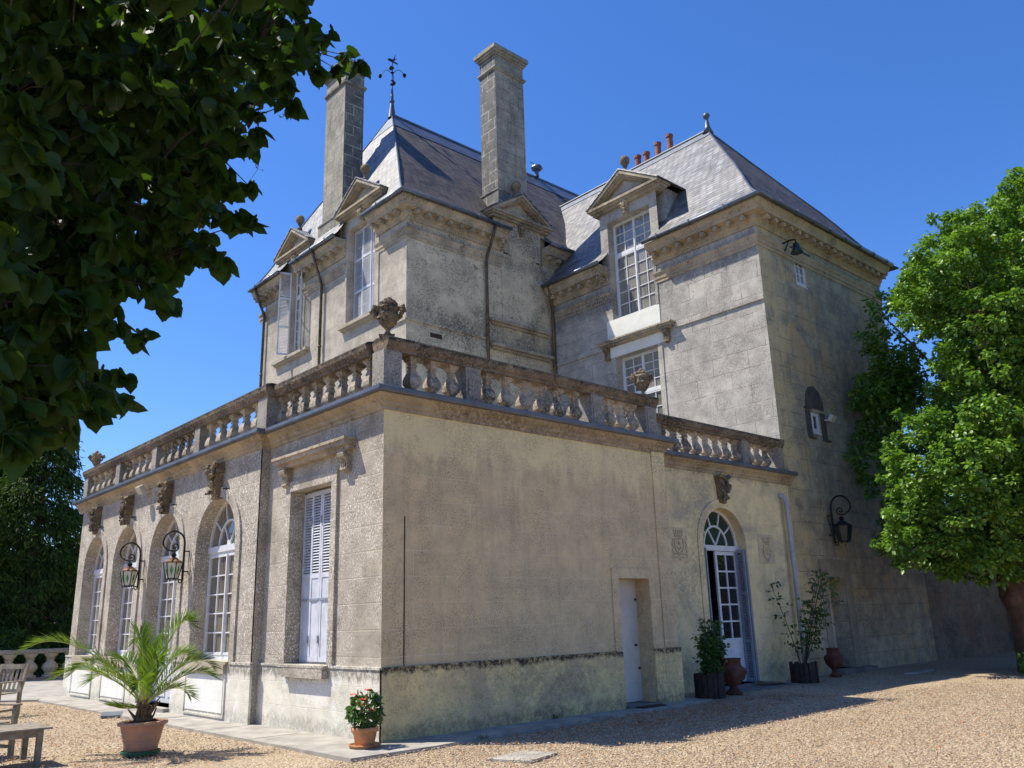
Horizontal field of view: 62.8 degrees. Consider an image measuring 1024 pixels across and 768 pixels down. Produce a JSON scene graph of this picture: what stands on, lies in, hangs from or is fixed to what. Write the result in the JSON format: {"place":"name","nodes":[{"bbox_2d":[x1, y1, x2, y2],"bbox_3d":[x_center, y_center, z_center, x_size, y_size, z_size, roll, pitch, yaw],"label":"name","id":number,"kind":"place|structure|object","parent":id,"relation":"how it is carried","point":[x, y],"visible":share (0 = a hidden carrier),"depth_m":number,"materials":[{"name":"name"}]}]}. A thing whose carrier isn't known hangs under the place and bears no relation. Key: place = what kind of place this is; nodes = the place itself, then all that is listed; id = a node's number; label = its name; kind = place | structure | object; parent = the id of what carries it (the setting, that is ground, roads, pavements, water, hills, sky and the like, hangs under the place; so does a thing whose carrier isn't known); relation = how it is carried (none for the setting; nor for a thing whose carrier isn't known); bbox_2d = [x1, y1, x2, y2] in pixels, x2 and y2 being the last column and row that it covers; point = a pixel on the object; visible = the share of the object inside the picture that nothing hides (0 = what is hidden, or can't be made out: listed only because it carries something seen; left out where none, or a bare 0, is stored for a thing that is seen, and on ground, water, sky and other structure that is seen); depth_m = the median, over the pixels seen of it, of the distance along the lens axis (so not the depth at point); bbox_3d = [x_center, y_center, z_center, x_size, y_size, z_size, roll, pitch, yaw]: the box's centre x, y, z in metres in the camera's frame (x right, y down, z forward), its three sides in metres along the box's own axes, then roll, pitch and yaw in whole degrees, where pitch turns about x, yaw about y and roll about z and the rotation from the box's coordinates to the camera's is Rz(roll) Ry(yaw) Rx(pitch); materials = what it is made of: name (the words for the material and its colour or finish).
{"place":"outdoors","nodes":[
{"label":"outdoors","id":0,"kind":"place"},
{"bbox_2d":[1,678,62,701],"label":"terrace paving","id":1,"kind":"structure","parent":0,"point":[34,690],"depth_m":23.56,"materials":[{"name":"stone"}]},
{"bbox_2d":[0,648,68,681],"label":"garden balustrade","id":2,"kind":"object","parent":1,"relation":"on","point":[49,665],"visible":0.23,"depth_m":28.77,"materials":[{"name":"grey stone"}]},
{"bbox_2d":[38,694,712,762],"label":"pavement","id":3,"kind":"structure","parent":0,"point":[328,746],"depth_m":12.51,"materials":[{"name":"stone"}]},
{"bbox_2d":[52,699,296,738],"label":"paving joints","id":4,"kind":"object","parent":3,"relation":"on","point":[185,716],"visible":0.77,"depth_m":13.69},
{"bbox_2d":[344,688,385,748],"bbox_3d":[-1.942,4.413,11.110,0.587,0.726,0.580,12,-21,-40],"label":"potted flower","id":5,"kind":"object","parent":3,"relation":"on","point":[365,732],"visible":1,"depth_m":10.99,"materials":[{"name":"green plant"}]},
{"bbox_2d":[636,704,666,708],"bbox_3d":[2.420,5.684,14.821,0.600,0.020,0.300,12,-21,-40],"label":"door mat","id":6,"kind":"object","parent":3,"relation":"on","point":[651,706],"depth_m":14.74,"materials":[{"name":"metal"}]},
{"bbox_2d":[0,651,1023,767],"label":"gravel court","id":7,"kind":"object","parent":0,"point":[993,663],"visible":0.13,"depth_m":11.57,"materials":[{"name":"beige gravel"}]},
{"bbox_2d":[0,703,22,755],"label":"garden chair","id":8,"kind":"object","parent":7,"relation":"on","point":[10,745],"visible":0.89,"depth_m":11.41,"materials":[{"name":"grey wood"}]},
{"bbox_2d":[0,664,30,713],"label":"garden chair","id":9,"kind":"object","parent":7,"relation":"on","point":[24,668],"visible":0.92,"depth_m":17.07,"materials":[{"name":"grey wood"}]},
{"bbox_2d":[0,722,52,765],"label":"garden table","id":10,"kind":"object","parent":7,"relation":"on","point":[24,732],"visible":1,"depth_m":10.51,"materials":[{"name":"grey wood"}]},
{"bbox_2d":[100,711,122,717],"bbox_3d":[-7.805,6.436,16.366,0.385,0.030,1.031,5,-17,-22],"label":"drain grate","id":11,"kind":"object","parent":7,"relation":"on","point":[111,714],"visible":0.93,"depth_m":16.18,"materials":[{"name":"metal"}]},
{"bbox_2d":[14,608,224,755],"bbox_3d":[-5.268,3.975,11.297,2.819,1.890,1.563,-1,-16,-1],"label":"potted palm","id":12,"kind":"object","parent":7,"relation":"on","point":[141,731],"visible":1,"depth_m":11.29,"materials":[{"name":"plant"}]},
{"bbox_2d":[62,42,937,742],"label":"manor house","id":13,"kind":"structure","parent":7,"relation":"on","point":[490,484],"depth_m":19.29,"materials":[{"name":"stone"}]},
{"bbox_2d":[85,543,103,654],"bbox_3d":[-10.412,5.370,21.378,0.105,2.960,1.640,12,-21,-40],"label":"window","id":14,"kind":"structure","parent":13,"relation":"in","point":[98,571],"depth_m":21.73,"materials":[{"name":"white paint"}]},
{"bbox_2d":[87,451,105,466],"bbox_3d":[-11.553,2.123,23.328,0.305,0.558,0.402,-16,-21,42],"label":"stone urn","id":15,"kind":"object","parent":13,"relation":"on","point":[96,458],"visible":0.98,"depth_m":23.28,"materials":[{"name":"beige stone"}]},
{"bbox_2d":[117,531,136,655],"bbox_3d":[-8.826,4.837,19.679,0.105,2.985,1.690,12,-21,-40],"label":"window","id":16,"kind":"structure","parent":13,"relation":"in","point":[128,593],"depth_m":19.93,"materials":[{"name":"white paint"}]},
{"bbox_2d":[119,542,144,589],"bbox_3d":[-8.393,4.019,18.566,0.537,1.040,0.350,2,-16,-13],"label":"wall lantern","id":17,"kind":"object","parent":13,"relation":"attached to","point":[129,574],"depth_m":18.48,"materials":[{"name":"black metal"}]},
{"bbox_2d":[135,485,150,494],"bbox_3d":[-8.376,2.411,19.097,0.315,0.210,0.240,12,-21,-40],"label":"floodlight","id":18,"kind":"object","parent":13,"relation":"attached to","point":[140,489],"visible":1,"depth_m":18.99,"materials":[{"name":"beige plastic"}]},
{"bbox_2d":[150,518,179,702],"bbox_3d":[-7.161,4.711,17.789,0.105,3.900,1.740,12,-21,-40],"label":"glazed door","id":19,"kind":"structure","parent":13,"relation":"in","point":[167,594],"depth_m":18.15,"materials":[{"name":"white paint"}]},
{"bbox_2d":[162,530,189,582],"bbox_3d":[-6.691,3.441,16.744,0.537,1.040,0.350,2,-16,-13],"label":"wall lantern","id":20,"kind":"object","parent":13,"relation":"attached to","point":[173,565],"depth_m":16.65,"materials":[{"name":"black metal"}]},
{"bbox_2d":[202,501,234,659],"bbox_3d":[-5.428,3.692,16.039,0.105,3.045,1.810,12,-21,-40],"label":"window","id":21,"kind":"structure","parent":13,"relation":"in","point":[222,540],"depth_m":16.27,"materials":[{"name":"white paint"}]},
{"bbox_2d":[276,271,302,354],"bbox_3d":[-7.838,-2.689,30.387,0.680,3.270,1.392,12,-21,-40],"label":"window","id":22,"kind":"structure","parent":13,"relation":"in","point":[298,310],"depth_m":30.68,"materials":[{"name":"white paint"}]},
{"bbox_2d":[298,488,330,663],"bbox_3d":[-3.062,3.094,13.670,0.189,2.810,1.360,12,-21,-40],"label":"window","id":23,"kind":"structure","parent":13,"relation":"in","point":[312,640],"depth_m":13.77,"materials":[{"name":"white paint"}]},
{"bbox_2d":[353,224,374,318],"bbox_3d":[-4.718,-3.692,27.623,0.158,3.440,1.700,12,-21,-40],"label":"window","id":24,"kind":"structure","parent":13,"relation":"in","point":[363,301],"depth_m":27.80,"materials":[{"name":"white paint"}]},
{"bbox_2d":[369,297,406,336],"bbox_3d":[-1.956,-1.031,13.236,0.524,0.732,0.366,-11,-18,30],"label":"stone urn","id":25,"kind":"object","parent":13,"relation":"on","point":[385,314],"visible":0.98,"depth_m":13.16,"materials":[{"name":"beige stone"}]},
{"bbox_2d":[500,219,545,400],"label":"wall","id":26,"kind":"structure","parent":13,"relation":"in","point":[521,282],"depth_m":28.46,"materials":[{"name":"stone"}]},
{"bbox_2d":[619,579,642,702],"bbox_3d":[2.058,4.709,15.461,0.860,2.170,0.090,12,-21,-40],"label":"door","id":27,"kind":"structure","parent":13,"relation":"in","point":[630,638],"depth_m":15.58,"materials":[{"name":"white paint"}]},
{"bbox_2d":[613,209,655,317],"bbox_3d":[4.021,-3.834,27.049,0.105,3.430,1.770,12,-21,-40],"label":"window","id":28,"kind":"structure","parent":13,"relation":"in","point":[633,267],"depth_m":27.17,"materials":[{"name":"white paint"}]},
{"bbox_2d":[629,368,653,395],"bbox_3d":[2.671,-0.026,17.217,0.472,0.621,0.321,-8,-17,20],"label":"stone urn","id":29,"kind":"object","parent":13,"relation":"on","point":[641,378],"visible":0.98,"depth_m":17.15,"materials":[{"name":"beige stone"}]},
{"bbox_2d":[622,348,662,413],"bbox_3d":[4.133,0.402,25.884,0.105,2.880,1.690,12,-21,-40],"label":"window","id":30,"kind":"structure","parent":13,"relation":"in","point":[647,360],"depth_m":26.07,"materials":[{"name":"white paint"}]},
{"bbox_2d":[703,509,758,682],"bbox_3d":[4.782,4.734,18.923,1.670,3.845,0.360,12,-21,-40],"label":"arched door","id":31,"kind":"structure","parent":13,"relation":"in","point":[718,535],"depth_m":19.24,"materials":[{"name":"white paint"}]},
{"bbox_2d":[782,239,803,254],"bbox_3d":[8.028,-3.940,24.081,0.360,0.473,0.614,12,-21,-40],"label":"wall bell","id":32,"kind":"object","parent":13,"relation":"attached to","point":[797,249],"depth_m":23.92,"materials":[{"name":"black metal"}]},
{"bbox_2d":[794,263,807,288],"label":"window","id":33,"kind":"structure","parent":13,"relation":"in","point":[799,270],"depth_m":24.81,"materials":[{"name":"white paint"}]},
{"bbox_2d":[811,412,821,434],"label":"window","id":34,"kind":"structure","parent":13,"relation":"in","point":[814,417],"depth_m":23.40,"materials":[{"name":"white paint"}]},
{"bbox_2d":[825,414,836,422],"bbox_3d":[8.949,0.980,23.623,0.240,0.210,0.315,12,-21,-40],"label":"floodlight","id":35,"kind":"object","parent":13,"relation":"attached to","point":[831,418],"visible":1,"depth_m":23.52,"materials":[{"name":"beige plastic"}]},
{"bbox_2d":[827,580,836,647],"bbox_3d":[8.258,6.309,22.212,0.970,2.220,0.040,12,-21,-40],"label":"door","id":36,"kind":"structure","parent":13,"relation":"in","point":[827,580],"depth_m":22.51,"materials":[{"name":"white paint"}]},
{"bbox_2d":[826,495,851,545],"bbox_3d":[8.746,3.628,22.380,0.447,1.332,0.687,2,-16,-13],"label":"wall lantern","id":37,"kind":"object","parent":13,"relation":"attached to","point":[842,529],"depth_m":22.21,"materials":[{"name":"black metal"}]},
{"bbox_2d":[0,663,1023,767],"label":"gravel stones","id":38,"kind":"object","parent":7,"relation":"on","point":[935,698],"visible":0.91,"depth_m":11.44,"materials":[{"name":"beige gravel"}]},
{"bbox_2d":[3,671,1021,767],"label":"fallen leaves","id":39,"kind":"object","parent":7,"relation":"on","point":[665,718],"visible":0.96,"depth_m":13.19,"materials":[{"name":"brown plant"}]},
{"bbox_2d":[486,751,557,763],"bbox_3d":[0.125,4.480,10.095,0.582,0.030,0.734,-10,-18,28],"label":"manhole cover","id":40,"kind":"object","parent":7,"relation":"on","point":[527,755],"visible":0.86,"depth_m":10.00,"materials":[{"name":"stone"}]},
{"bbox_2d":[691,618,729,698],"bbox_3d":[3.843,5.310,16.326,0.723,1.486,0.698,12,-21,-40],"label":"tub shrub","id":41,"kind":"object","parent":7,"relation":"on","point":[709,681],"visible":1,"depth_m":16.19,"materials":[{"name":"green plant"}]},
{"bbox_2d":[719,658,746,694],"bbox_3d":[4.393,5.809,16.692,0.535,0.687,0.541,-1,-16,-1],"label":"terracotta jar","id":42,"kind":"object","parent":7,"relation":"on","point":[735,672],"visible":0.94,"depth_m":16.53,"materials":[{"name":"brown ceramic"}]},
{"bbox_2d":[725,683,795,691],"bbox_3d":[5.408,6.501,17.978,2.400,0.050,0.650,12,-21,-40],"label":"entrance step","id":43,"kind":"object","parent":7,"relation":"on","point":[761,687],"visible":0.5,"depth_m":17.88,"materials":[{"name":"grey stone"}]},
{"bbox_2d":[757,681,788,682],"bbox_3d":[5.699,6.528,18.403,0.881,0.104,0.314,8,-18,-32],"label":"wooden board","id":44,"kind":"object","parent":43,"relation":"on","point":[773,682],"visible":1,"depth_m":18.34,"materials":[{"name":"grey wood"}]},
{"bbox_2d":[766,569,843,682],"bbox_3d":[6.723,5.542,19.302,1.659,2.474,1.415,-2,-16,2],"label":"tub shrub","id":45,"kind":"object","parent":7,"relation":"on","point":[804,672],"visible":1,"depth_m":19.10,"materials":[{"name":"green plant"}]},
{"bbox_2d":[824,647,843,676],"bbox_3d":[7.793,6.727,20.307,0.450,0.667,0.455,-1,-16,-1],"label":"terracotta jar","id":46,"kind":"object","parent":7,"relation":"on","point":[833,658],"visible":1,"depth_m":20.18,"materials":[{"name":"brown ceramic"}]},
{"bbox_2d":[905,669,933,673],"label":"stone slab","id":47,"kind":"structure","parent":7,"relation":"on","point":[920,671],"depth_m":20.67,"materials":[{"name":"grey stone"}]},
{"bbox_2d":[923,511,1012,659],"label":"garden wall","id":48,"kind":"structure","parent":7,"relation":"on","point":[969,619],"depth_m":27.19,"materials":[{"name":"stone"}]},
{"bbox_2d":[1006,609,1014,650],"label":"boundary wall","id":49,"kind":"structure","parent":7,"relation":"on","point":[1010,625],"depth_m":29.39,"materials":[{"name":"stone"}]},
{"bbox_2d":[2,0,1023,622],"label":"sky","id":50,"kind":"structure","parent":0,"point":[881,116],"materials":[{"name":"blue"}]},
{"label":"ground","id":51,"kind":"structure","parent":0,"visible":0},
{"bbox_2d":[0,487,31,676],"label":"conifer tree","id":52,"kind":"object","parent":51,"relation":"on","point":[3,596],"visible":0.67,"depth_m":31.72,"materials":[{"name":"green plant"}]},
{"bbox_2d":[0,468,48,672],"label":"conifer tree","id":53,"kind":"object","parent":51,"relation":"on","point":[1,473],"visible":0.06,"depth_m":37.39,"materials":[{"name":"green plant"}]},
{"bbox_2d":[0,628,68,677],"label":"hedge","id":54,"kind":"object","parent":51,"relation":"on","point":[60,658],"visible":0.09,"depth_m":30.07,"materials":[{"name":"green plant"}]},
{"bbox_2d":[0,440,85,673],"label":"conifer tree","id":55,"kind":"object","parent":51,"relation":"on","point":[26,499],"visible":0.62,"depth_m":33.45,"materials":[{"name":"green plant"}]},
{"bbox_2d":[16,524,80,647],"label":"woodland","id":56,"kind":"object","parent":51,"relation":"on","point":[56,646],"depth_m":43.04,"materials":[{"name":"green plant"}]},
{"bbox_2d":[0,0,371,482],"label":"linden tree","id":57,"kind":"object","parent":51,"relation":"on","point":[112,112],"visible":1,"depth_m":3.60,"materials":[{"name":"green plant"}]},
{"bbox_2d":[842,161,1023,672],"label":"linden tree","id":58,"kind":"object","parent":51,"relation":"on","point":[960,294],"visible":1,"depth_m":20.88,"materials":[{"name":"green plant"}]},
{"bbox_2d":[1016,652,1023,673],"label":"ground plant","id":59,"kind":"object","parent":51,"relation":"on","point":[1021,668],"visible":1,"depth_m":19.51,"materials":[{"name":"green plant"}]}
]}

